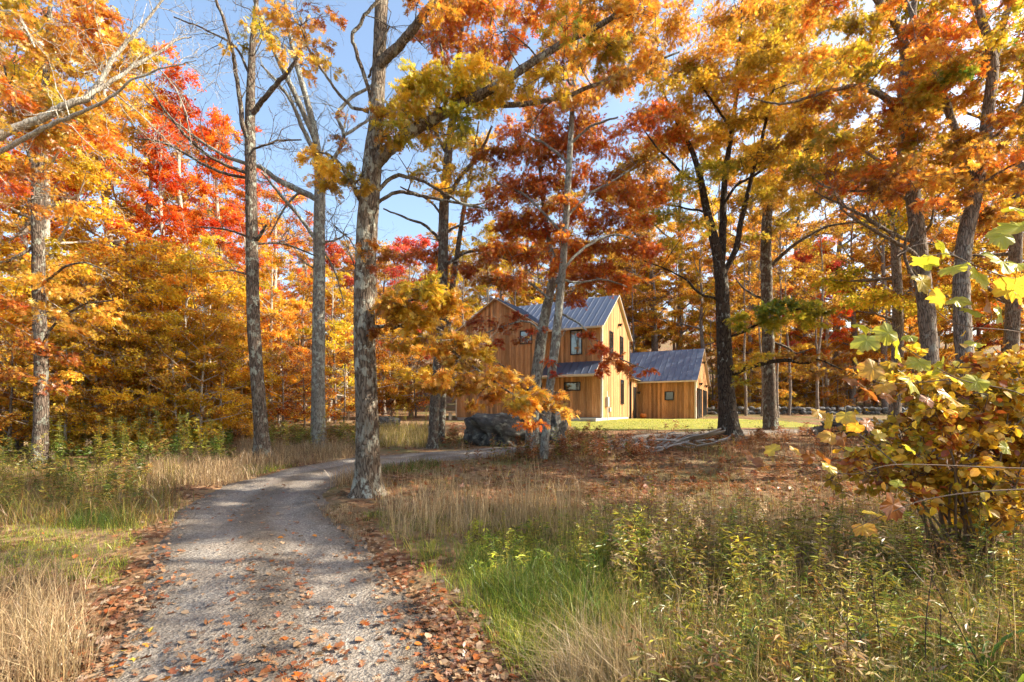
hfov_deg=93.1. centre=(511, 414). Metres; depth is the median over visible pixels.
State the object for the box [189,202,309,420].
flame oak
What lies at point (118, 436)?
weed plant
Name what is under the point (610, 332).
window
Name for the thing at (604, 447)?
weed plant
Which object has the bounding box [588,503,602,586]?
weed plant
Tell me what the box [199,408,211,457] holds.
weed plant
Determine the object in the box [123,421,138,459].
weed plant
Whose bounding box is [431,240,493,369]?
olive oak
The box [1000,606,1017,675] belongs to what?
weed plant
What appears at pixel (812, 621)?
weed plant
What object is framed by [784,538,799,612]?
weed plant
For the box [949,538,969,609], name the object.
weed plant
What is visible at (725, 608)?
weed plant
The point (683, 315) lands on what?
gold oak
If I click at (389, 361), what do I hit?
orange sapling
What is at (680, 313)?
olive oak
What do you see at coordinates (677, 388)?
garage
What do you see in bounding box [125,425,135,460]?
weed plant
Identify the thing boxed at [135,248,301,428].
gold sapling
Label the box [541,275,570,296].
thin tree
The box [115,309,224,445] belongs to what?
gold sapling
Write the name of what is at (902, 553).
weed plant
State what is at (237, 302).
orange sapling
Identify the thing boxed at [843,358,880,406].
brown sapling
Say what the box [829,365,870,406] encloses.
brown sapling
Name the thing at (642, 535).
weed plant
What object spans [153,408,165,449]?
weed plant
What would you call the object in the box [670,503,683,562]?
weed plant
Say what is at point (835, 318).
red maple
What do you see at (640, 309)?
rust oak
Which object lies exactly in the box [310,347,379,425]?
brown sapling
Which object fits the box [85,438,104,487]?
weed plant
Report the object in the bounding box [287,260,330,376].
gold oak
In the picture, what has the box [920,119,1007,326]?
orange oak
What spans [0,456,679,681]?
green grass
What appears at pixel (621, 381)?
window
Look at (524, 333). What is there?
window
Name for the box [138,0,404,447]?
oak tree
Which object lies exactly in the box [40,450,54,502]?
weed plant
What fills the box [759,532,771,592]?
weed plant
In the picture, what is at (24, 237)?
red maple
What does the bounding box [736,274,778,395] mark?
thin tree
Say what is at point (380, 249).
thin tree
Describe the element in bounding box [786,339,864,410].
orange sapling
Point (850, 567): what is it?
weed plant
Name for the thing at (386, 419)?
boulder
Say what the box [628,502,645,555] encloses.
weed plant
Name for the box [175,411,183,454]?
weed plant
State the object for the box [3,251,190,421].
gold sapling
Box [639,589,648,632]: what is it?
weed plant
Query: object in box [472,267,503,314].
thin tree
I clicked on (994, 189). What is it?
flame oak
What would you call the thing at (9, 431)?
brown sapling
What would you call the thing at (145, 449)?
weed plant
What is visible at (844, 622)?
dry stalk
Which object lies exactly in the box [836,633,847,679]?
weed plant
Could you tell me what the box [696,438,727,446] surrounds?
dead branch
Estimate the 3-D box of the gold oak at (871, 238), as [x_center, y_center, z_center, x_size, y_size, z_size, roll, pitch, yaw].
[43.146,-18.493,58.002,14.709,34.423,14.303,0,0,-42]
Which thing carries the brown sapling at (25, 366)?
on the ground at (142, 553)
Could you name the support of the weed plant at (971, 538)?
on the ground at (142, 553)
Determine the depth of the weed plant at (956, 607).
3.19 m
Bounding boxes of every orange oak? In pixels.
[0,0,125,413]
[0,161,14,177]
[53,79,244,307]
[53,80,213,311]
[267,238,352,421]
[307,245,354,341]
[326,236,376,388]
[348,249,417,414]
[395,260,423,368]
[414,214,484,384]
[450,246,473,329]
[491,177,579,302]
[574,134,704,350]
[625,229,689,351]
[627,113,749,349]
[685,97,839,401]
[731,191,847,406]
[776,114,924,394]
[827,146,958,407]
[901,0,1023,423]
[916,151,1023,343]
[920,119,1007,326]
[950,190,1023,345]
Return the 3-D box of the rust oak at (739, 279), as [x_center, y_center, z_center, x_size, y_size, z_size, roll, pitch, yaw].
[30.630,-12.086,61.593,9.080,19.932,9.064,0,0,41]
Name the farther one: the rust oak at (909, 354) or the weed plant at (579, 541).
the rust oak at (909, 354)
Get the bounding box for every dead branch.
[648,438,677,441]
[657,432,674,445]
[665,440,688,448]
[673,428,720,443]
[688,430,725,440]
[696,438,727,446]
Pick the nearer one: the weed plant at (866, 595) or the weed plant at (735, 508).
the weed plant at (866, 595)
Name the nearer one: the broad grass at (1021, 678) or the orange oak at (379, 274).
the broad grass at (1021, 678)
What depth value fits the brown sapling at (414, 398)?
35.77 m
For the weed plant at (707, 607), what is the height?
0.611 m
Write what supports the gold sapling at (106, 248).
on the ground at (142, 553)
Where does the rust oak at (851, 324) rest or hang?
on the ground at (142, 553)
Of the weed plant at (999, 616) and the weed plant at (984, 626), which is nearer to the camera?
the weed plant at (984, 626)
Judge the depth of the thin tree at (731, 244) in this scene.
38.09 m
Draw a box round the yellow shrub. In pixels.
[810,305,1023,582]
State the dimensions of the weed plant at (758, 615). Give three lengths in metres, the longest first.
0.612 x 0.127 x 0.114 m
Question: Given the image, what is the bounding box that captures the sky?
[0,0,1023,336]
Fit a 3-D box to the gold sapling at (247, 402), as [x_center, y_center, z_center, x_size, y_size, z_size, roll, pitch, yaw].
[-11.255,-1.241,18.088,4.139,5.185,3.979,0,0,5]
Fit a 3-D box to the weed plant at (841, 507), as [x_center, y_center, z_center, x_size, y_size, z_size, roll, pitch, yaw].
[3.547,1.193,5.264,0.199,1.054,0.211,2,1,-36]
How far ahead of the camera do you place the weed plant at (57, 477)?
8.62 m
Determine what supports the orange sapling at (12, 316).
on the ground at (142, 553)
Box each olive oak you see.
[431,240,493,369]
[464,235,548,316]
[588,239,653,335]
[634,235,715,349]
[685,236,776,358]
[737,135,872,397]
[782,0,1023,437]
[835,221,914,405]
[940,237,995,351]
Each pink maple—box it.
[299,240,354,416]
[375,234,437,415]
[756,297,801,410]
[773,249,850,403]
[934,225,1023,351]
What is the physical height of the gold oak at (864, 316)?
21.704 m
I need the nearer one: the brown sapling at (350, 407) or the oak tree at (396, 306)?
the oak tree at (396, 306)
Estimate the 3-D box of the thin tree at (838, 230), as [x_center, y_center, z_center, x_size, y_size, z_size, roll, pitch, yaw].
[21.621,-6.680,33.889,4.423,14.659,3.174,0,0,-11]
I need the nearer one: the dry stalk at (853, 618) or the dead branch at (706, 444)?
the dry stalk at (853, 618)
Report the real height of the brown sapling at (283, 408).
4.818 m
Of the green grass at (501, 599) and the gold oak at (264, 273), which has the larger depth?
the gold oak at (264, 273)
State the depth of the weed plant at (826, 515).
4.37 m
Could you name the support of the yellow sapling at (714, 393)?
on the ground at (142, 553)
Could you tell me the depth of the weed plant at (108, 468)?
11.47 m
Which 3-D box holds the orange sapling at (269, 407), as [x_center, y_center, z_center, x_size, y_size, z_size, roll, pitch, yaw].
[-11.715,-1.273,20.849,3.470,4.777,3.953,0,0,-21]
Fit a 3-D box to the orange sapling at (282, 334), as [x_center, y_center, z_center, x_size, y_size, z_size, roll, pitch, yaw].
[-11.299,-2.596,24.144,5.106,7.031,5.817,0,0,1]
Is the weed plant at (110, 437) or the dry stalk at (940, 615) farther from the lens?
the weed plant at (110, 437)
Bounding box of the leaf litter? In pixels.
[0,438,1023,681]
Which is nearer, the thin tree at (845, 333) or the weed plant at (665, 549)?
the weed plant at (665, 549)
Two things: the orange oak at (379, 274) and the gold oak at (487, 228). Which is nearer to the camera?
the orange oak at (379, 274)
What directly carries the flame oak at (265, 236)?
on the ground at (142, 553)
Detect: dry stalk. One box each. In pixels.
[819,580,878,681]
[838,580,867,667]
[870,570,881,665]
[925,561,933,679]
[932,579,990,681]
[939,609,941,668]
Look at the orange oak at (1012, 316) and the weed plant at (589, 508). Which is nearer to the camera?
the weed plant at (589, 508)
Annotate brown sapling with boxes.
[0,291,77,413]
[0,312,87,453]
[0,333,68,447]
[239,339,331,429]
[265,348,339,426]
[268,320,346,421]
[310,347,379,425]
[342,336,404,414]
[382,337,432,416]
[387,365,406,403]
[407,355,432,397]
[408,361,446,408]
[707,351,749,406]
[707,358,717,397]
[735,372,761,404]
[813,359,859,410]
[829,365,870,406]
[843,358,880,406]
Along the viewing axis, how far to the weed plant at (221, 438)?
14.24 m
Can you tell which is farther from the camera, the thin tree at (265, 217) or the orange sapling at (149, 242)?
the thin tree at (265, 217)
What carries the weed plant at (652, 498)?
on the ground at (142, 553)
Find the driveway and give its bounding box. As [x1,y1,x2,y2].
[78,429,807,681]
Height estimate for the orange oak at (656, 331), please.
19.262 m
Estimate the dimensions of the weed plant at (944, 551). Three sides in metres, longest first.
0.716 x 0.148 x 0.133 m
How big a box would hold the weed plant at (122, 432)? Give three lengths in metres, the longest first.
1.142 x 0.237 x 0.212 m
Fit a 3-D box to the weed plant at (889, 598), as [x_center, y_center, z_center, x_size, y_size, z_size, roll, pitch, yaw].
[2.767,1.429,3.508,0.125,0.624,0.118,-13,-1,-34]
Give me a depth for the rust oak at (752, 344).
43.65 m
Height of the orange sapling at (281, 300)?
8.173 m
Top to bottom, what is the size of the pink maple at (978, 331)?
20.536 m
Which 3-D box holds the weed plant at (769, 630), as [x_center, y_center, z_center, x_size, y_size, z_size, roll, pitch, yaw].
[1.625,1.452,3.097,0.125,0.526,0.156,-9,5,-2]
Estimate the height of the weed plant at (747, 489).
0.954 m
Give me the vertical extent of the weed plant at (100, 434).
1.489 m
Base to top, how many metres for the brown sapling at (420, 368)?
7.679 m
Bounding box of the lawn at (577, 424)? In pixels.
[570,419,818,430]
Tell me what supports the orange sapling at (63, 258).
on the ground at (142, 553)
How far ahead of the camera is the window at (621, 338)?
31.83 m
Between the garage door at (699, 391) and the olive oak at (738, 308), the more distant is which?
the olive oak at (738, 308)
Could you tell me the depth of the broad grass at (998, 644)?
3.00 m
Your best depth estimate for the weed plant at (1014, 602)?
3.24 m
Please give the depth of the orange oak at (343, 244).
61.75 m
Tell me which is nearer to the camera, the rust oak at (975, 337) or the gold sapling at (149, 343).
the gold sapling at (149, 343)
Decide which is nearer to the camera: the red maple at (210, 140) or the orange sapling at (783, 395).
the red maple at (210, 140)
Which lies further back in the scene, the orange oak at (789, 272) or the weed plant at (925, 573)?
the orange oak at (789, 272)
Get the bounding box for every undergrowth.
[0,421,355,513]
[440,420,1005,498]
[464,487,1023,681]
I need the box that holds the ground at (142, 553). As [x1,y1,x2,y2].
[0,335,1023,681]
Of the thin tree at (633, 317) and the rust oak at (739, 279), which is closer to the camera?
the thin tree at (633, 317)
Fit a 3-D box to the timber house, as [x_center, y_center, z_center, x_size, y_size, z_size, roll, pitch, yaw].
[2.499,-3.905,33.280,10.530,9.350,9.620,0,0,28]
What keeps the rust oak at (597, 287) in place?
on the ground at (142, 553)
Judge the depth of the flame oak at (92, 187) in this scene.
24.24 m
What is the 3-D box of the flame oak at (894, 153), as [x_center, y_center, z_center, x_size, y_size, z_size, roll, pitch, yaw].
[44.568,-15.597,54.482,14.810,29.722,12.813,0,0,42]
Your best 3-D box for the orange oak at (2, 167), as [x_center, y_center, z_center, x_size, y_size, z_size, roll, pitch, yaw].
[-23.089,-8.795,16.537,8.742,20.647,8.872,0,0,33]
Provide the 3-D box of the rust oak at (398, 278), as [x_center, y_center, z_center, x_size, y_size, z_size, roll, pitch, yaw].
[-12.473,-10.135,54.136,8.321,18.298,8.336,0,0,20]
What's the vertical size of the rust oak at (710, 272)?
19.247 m
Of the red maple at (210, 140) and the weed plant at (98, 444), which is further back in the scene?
the red maple at (210, 140)
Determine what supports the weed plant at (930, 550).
on the ground at (142, 553)
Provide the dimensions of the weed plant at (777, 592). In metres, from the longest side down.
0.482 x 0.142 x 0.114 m
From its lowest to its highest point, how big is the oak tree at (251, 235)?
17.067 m
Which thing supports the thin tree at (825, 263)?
on the ground at (142, 553)
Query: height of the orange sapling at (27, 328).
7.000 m
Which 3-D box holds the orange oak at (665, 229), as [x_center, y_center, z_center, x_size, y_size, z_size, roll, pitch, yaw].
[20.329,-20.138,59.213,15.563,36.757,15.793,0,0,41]
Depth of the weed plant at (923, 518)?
4.86 m
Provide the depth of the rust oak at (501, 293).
61.79 m
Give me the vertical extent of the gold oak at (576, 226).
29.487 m
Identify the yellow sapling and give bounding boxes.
[288,317,376,422]
[708,364,742,406]
[836,375,871,404]
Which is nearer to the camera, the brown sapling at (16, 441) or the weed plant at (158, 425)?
the weed plant at (158, 425)
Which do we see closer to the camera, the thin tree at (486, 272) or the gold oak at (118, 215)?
the gold oak at (118, 215)
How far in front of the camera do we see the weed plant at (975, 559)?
4.32 m
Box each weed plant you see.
[0,445,10,474]
[0,448,7,471]
[0,466,10,498]
[9,436,18,475]
[11,443,28,489]
[24,447,33,495]
[25,444,37,485]
[30,438,42,477]
[37,431,50,467]
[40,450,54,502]
[49,418,56,457]
[50,416,63,445]
[54,456,64,494]
[55,419,65,456]
[57,421,67,459]
[81,460,103,512]
[82,409,89,444]
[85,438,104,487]
[91,447,102,491]
[94,413,102,460]
[94,432,102,458]
[102,441,113,472]
[103,456,113,484]
[105,418,118,453]
[108,417,119,460]
[115,417,124,462]
[116,418,126,462]
[118,429,126,466]
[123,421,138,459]
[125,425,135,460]
[131,406,145,461]
[136,436,147,465]
[148,406,160,442]
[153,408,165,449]
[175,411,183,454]
[178,412,189,452]
[184,414,195,456]
[191,417,206,459]
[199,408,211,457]
[209,419,219,451]
[213,421,223,456]
[501,525,513,563]
[521,522,530,547]
[536,516,542,547]
[556,511,566,554]
[565,498,574,547]
[572,520,582,566]
[576,513,588,557]
[580,499,588,549]
[581,509,598,580]
[584,495,591,527]
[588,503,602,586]
[600,481,618,556]
[602,429,607,464]
[621,502,627,536]
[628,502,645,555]
[628,506,646,589]
[637,513,646,561]
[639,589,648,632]
[644,570,659,639]
[646,489,653,524]
[647,476,660,530]
[656,518,674,599]
[660,532,673,586]
[661,484,672,529]
[662,530,682,593]
[669,495,695,578]
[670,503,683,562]
[672,525,683,587]
[677,524,689,571]
[680,530,693,608]
[694,516,720,590]
[695,568,711,636]
[701,568,712,648]
[710,547,721,598]
[714,507,725,557]
[714,550,741,617]
[715,514,728,572]
[719,579,734,642]
[722,507,734,571]
[722,527,735,600]
[726,489,740,535]
[726,507,738,585]
[730,572,754,657]
[731,525,749,596]
[732,565,749,644]
[735,610,752,681]
[736,495,750,530]
[740,485,751,552]
[741,497,768,604]
[744,489,768,557]
[745,522,762,586]
[746,509,764,570]
[747,556,764,620]
[748,599,776,660]
[750,502,766,560]
[751,596,767,671]
[754,543,774,609]
[756,496,766,538]
[756,498,774,596]
[757,527,777,614]
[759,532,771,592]
[767,530,779,590]
[768,590,778,636]
[778,546,794,633]
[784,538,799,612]
[786,496,798,543]
[796,487,812,565]
[798,565,823,676]
[801,513,816,561]
[804,509,811,562]
[806,513,830,592]
[811,582,827,621]
[816,514,829,574]
[818,572,829,627]
[819,593,835,655]
[819,608,842,680]
[830,571,859,679]
[832,475,849,551]
[832,504,843,571]
[834,510,843,559]
[834,518,843,573]
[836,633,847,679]
[841,559,858,637]
[847,601,864,644]
[849,565,875,650]
[850,497,870,554]
[853,561,877,648]
[859,509,881,602]
[860,579,879,643]
[871,576,880,633]
[872,570,882,612]
[872,592,889,660]
[877,514,888,558]
[877,569,903,655]
[878,603,891,651]
[879,569,904,642]
[882,530,900,587]
[883,623,891,670]
[887,539,904,588]
[888,574,917,661]
[890,524,912,578]
[899,509,918,565]
[901,505,923,594]
[903,512,933,605]
[904,506,925,574]
[905,493,942,574]
[918,502,937,579]
[920,522,939,585]
[920,553,930,600]
[938,523,953,597]
[943,580,965,674]
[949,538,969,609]
[949,544,974,594]
[951,618,970,681]
[960,515,978,576]
[966,515,988,602]
[969,478,989,588]
[970,594,990,674]
[976,604,988,659]
[985,558,1014,639]
[989,582,1007,664]
[994,533,1015,603]
[1000,578,1023,653]
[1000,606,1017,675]
[1003,506,1023,594]
[1015,527,1023,589]
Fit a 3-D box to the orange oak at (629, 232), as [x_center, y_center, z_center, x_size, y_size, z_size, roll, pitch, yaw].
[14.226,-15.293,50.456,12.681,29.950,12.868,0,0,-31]
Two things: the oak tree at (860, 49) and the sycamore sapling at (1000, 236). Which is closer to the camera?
the sycamore sapling at (1000, 236)
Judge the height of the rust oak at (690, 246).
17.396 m
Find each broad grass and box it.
[903,616,1023,680]
[936,643,1023,681]
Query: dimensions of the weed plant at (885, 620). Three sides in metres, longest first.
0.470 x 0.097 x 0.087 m
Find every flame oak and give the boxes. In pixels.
[0,2,200,306]
[0,71,89,260]
[175,92,283,324]
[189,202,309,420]
[234,170,325,419]
[260,217,353,406]
[505,241,545,304]
[843,136,997,372]
[938,18,1023,336]
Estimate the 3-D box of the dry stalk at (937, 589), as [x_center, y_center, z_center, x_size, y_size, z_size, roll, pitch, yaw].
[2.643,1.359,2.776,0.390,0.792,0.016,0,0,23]
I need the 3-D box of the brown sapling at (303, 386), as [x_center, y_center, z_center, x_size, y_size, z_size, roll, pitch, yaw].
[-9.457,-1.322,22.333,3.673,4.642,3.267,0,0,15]
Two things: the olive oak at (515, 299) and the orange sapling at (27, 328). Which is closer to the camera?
the orange sapling at (27, 328)
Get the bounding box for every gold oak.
[0,5,155,344]
[1,115,151,390]
[158,222,245,418]
[221,240,312,426]
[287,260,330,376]
[294,263,353,420]
[399,262,467,374]
[449,220,531,331]
[524,175,601,295]
[548,237,624,302]
[567,161,679,327]
[595,237,663,352]
[657,148,791,399]
[663,287,699,334]
[811,118,953,394]
[829,248,908,387]
[887,192,1002,360]
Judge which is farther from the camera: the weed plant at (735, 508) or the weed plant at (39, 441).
the weed plant at (39, 441)
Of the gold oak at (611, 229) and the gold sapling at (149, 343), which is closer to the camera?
the gold sapling at (149, 343)
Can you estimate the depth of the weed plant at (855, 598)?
3.27 m
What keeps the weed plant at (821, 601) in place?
on the ground at (142, 553)
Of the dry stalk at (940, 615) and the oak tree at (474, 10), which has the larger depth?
the oak tree at (474, 10)
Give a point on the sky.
(409, 206)
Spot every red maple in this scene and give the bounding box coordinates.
[0,51,93,332]
[97,111,211,354]
[120,61,245,308]
[157,105,274,311]
[216,164,299,317]
[792,235,857,406]
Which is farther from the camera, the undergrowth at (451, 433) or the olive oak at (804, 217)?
the olive oak at (804, 217)
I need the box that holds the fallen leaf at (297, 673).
[291,671,302,676]
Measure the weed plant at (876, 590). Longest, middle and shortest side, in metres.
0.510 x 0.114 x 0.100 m
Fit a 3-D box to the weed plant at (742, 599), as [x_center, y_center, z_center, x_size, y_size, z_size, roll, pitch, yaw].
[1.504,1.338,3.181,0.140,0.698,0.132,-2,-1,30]
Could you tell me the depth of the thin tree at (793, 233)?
38.63 m
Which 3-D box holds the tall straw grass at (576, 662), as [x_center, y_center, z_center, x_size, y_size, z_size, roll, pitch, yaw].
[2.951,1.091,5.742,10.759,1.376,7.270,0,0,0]
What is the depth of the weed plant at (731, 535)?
4.69 m
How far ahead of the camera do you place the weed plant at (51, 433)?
14.28 m
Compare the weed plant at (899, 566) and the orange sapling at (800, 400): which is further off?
the orange sapling at (800, 400)
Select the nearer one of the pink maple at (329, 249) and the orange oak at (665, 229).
the pink maple at (329, 249)
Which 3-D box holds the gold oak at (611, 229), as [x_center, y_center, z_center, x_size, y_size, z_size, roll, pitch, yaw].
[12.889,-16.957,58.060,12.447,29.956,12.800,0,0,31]
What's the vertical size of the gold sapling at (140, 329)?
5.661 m
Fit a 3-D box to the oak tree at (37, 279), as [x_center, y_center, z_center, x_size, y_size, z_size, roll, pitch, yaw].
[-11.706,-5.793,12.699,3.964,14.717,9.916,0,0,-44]
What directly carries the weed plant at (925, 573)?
on the ground at (142, 553)
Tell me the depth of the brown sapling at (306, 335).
26.91 m
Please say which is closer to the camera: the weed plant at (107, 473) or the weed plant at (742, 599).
the weed plant at (742, 599)
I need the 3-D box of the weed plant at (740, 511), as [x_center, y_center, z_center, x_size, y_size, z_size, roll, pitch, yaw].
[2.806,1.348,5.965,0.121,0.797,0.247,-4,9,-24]
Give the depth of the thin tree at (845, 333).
57.48 m
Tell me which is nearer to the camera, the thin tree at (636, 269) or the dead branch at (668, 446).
the dead branch at (668, 446)
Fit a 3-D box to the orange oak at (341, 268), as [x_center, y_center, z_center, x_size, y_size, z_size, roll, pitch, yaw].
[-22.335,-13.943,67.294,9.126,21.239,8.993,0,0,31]
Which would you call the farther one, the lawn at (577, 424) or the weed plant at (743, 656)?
the lawn at (577, 424)
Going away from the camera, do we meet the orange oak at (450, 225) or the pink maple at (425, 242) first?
the pink maple at (425, 242)
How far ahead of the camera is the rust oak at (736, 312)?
61.33 m
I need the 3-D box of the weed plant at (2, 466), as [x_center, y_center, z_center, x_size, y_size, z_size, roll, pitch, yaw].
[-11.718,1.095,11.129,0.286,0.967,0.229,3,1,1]
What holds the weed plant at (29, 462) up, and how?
on the ground at (142, 553)
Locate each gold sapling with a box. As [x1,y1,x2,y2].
[0,238,163,447]
[0,309,155,449]
[1,224,127,412]
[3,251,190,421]
[17,291,188,448]
[20,226,209,443]
[57,211,234,426]
[74,295,212,444]
[84,237,289,431]
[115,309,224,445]
[133,295,281,446]
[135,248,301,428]
[161,316,269,440]
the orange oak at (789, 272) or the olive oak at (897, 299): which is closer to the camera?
the olive oak at (897, 299)
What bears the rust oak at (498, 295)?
on the ground at (142, 553)
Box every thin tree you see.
[190,195,233,307]
[236,202,294,307]
[375,239,391,411]
[376,285,387,407]
[377,260,395,377]
[448,262,471,319]
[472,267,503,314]
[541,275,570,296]
[567,254,598,298]
[604,259,645,334]
[610,243,658,352]
[624,264,659,343]
[676,276,711,343]
[696,291,716,406]
[712,230,774,415]
[732,245,778,415]
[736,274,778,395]
[752,220,816,414]
[759,250,803,417]
[789,213,858,418]
[800,249,841,408]
[829,307,859,395]
[856,240,911,329]
[933,278,953,371]
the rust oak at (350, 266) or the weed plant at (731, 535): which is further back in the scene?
the rust oak at (350, 266)
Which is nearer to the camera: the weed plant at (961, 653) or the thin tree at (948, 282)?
the weed plant at (961, 653)
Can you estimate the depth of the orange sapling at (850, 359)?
50.96 m
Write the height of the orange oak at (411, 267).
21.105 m
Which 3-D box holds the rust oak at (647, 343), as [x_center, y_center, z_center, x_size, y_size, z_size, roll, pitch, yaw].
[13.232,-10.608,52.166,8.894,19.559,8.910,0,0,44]
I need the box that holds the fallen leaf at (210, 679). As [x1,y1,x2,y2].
[203,677,213,681]
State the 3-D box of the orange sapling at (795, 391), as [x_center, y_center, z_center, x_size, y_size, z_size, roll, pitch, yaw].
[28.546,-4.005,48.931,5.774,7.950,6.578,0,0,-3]
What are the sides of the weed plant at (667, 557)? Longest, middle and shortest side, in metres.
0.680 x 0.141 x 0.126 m
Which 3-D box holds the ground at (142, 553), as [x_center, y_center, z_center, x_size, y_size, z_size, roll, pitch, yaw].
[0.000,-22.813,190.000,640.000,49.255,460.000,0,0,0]
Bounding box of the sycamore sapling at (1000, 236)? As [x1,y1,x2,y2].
[742,207,1023,536]
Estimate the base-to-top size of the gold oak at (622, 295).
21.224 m
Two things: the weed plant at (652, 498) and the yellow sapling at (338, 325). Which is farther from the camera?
the yellow sapling at (338, 325)
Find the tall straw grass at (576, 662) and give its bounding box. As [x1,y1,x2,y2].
[368,447,1023,681]
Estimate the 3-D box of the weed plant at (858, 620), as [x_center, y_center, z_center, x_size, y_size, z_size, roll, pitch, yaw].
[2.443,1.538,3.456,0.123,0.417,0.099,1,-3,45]
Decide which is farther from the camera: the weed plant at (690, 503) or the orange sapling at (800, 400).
the orange sapling at (800, 400)
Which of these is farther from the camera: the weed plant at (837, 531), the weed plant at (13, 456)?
the weed plant at (13, 456)
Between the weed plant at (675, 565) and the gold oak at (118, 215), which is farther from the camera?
the gold oak at (118, 215)
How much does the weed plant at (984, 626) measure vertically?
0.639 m
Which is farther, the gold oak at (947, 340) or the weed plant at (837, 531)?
the gold oak at (947, 340)
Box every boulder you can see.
[379,416,400,426]
[463,412,525,446]
[539,400,567,444]
[807,416,883,436]
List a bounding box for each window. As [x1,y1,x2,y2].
[520,330,531,343]
[564,382,580,390]
[570,329,581,354]
[609,330,612,354]
[620,336,623,359]
[620,379,623,403]
[665,391,673,399]
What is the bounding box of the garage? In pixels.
[630,348,710,418]
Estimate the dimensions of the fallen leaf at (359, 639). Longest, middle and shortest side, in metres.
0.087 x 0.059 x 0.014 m
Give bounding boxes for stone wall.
[707,405,907,414]
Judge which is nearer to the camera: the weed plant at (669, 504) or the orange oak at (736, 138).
the weed plant at (669, 504)
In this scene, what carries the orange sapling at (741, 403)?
on the ground at (142, 553)
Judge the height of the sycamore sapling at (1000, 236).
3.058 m
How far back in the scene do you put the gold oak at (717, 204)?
57.07 m
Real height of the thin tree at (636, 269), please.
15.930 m
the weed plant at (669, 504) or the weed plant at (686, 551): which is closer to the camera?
the weed plant at (686, 551)
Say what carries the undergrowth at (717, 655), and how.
on the ground at (142, 553)
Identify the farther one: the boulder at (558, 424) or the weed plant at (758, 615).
the boulder at (558, 424)
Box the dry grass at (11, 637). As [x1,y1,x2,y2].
[0,418,445,681]
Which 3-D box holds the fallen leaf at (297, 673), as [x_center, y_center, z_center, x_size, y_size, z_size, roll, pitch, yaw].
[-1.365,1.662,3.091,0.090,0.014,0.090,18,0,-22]
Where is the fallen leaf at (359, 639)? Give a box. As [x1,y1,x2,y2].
[355,637,363,640]
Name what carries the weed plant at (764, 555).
on the ground at (142, 553)
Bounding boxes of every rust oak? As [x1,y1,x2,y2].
[325,260,381,412]
[328,255,389,375]
[377,241,424,382]
[466,248,532,305]
[476,260,507,299]
[507,235,573,305]
[591,253,640,352]
[600,226,677,352]
[625,258,667,350]
[651,229,735,364]
[655,247,709,349]
[699,256,745,347]
[702,222,801,406]
[708,278,746,357]
[729,280,760,366]
[732,244,778,347]
[808,204,891,410]
[832,269,880,365]
[844,198,954,407]
[950,202,1023,374]
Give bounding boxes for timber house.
[456,294,640,420]
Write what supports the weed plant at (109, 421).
on the ground at (142, 553)
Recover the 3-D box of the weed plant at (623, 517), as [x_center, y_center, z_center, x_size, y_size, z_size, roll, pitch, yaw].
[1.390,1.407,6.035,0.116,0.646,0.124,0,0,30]
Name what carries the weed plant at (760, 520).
on the ground at (142, 553)
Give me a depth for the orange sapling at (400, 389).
49.29 m
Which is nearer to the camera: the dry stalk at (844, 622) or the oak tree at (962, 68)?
the dry stalk at (844, 622)
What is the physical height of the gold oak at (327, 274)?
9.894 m
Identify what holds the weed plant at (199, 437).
on the ground at (142, 553)
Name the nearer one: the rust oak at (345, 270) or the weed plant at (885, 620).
the weed plant at (885, 620)
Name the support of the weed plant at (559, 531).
on the ground at (142, 553)
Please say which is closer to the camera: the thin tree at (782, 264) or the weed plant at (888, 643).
the weed plant at (888, 643)
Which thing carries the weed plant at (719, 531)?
on the ground at (142, 553)
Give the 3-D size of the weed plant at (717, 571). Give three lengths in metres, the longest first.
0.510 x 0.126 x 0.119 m
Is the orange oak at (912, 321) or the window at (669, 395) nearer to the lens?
the window at (669, 395)
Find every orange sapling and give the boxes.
[0,247,124,436]
[0,258,79,444]
[0,320,129,453]
[48,253,188,389]
[78,236,262,416]
[170,291,291,421]
[198,285,307,410]
[203,286,334,425]
[203,335,282,431]
[294,285,404,419]
[347,318,423,416]
[377,335,418,405]
[732,328,810,407]
[732,338,780,405]
[760,333,823,410]
[775,335,830,406]
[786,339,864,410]
[792,357,835,406]
[799,349,857,401]
[822,333,879,405]
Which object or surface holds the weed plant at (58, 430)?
on the ground at (142, 553)
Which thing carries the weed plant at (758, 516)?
on the ground at (142, 553)
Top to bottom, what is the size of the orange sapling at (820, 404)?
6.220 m
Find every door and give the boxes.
[633,387,636,417]
[697,388,701,417]
[703,390,706,416]
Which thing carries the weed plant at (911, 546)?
on the ground at (142, 553)
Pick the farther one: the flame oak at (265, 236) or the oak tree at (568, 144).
the flame oak at (265, 236)
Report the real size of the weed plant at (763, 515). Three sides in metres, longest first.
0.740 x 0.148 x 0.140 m
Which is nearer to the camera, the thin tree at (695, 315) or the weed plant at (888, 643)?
the weed plant at (888, 643)
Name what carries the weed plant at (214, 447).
on the ground at (142, 553)
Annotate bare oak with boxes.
[454,240,503,349]
[528,221,596,301]
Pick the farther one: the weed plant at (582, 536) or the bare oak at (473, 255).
the bare oak at (473, 255)
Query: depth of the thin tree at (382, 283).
58.15 m
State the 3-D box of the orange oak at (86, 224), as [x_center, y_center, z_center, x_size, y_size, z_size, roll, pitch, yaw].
[-19.551,-9.236,26.222,8.609,20.036,8.483,0,0,-10]
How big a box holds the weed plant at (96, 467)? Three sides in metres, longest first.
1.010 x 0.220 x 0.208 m
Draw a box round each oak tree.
[0,0,172,466]
[0,0,237,213]
[92,0,345,456]
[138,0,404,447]
[237,0,679,497]
[376,0,533,448]
[458,0,682,458]
[613,0,858,440]
[712,0,882,429]
[749,0,997,467]
[866,0,1023,484]

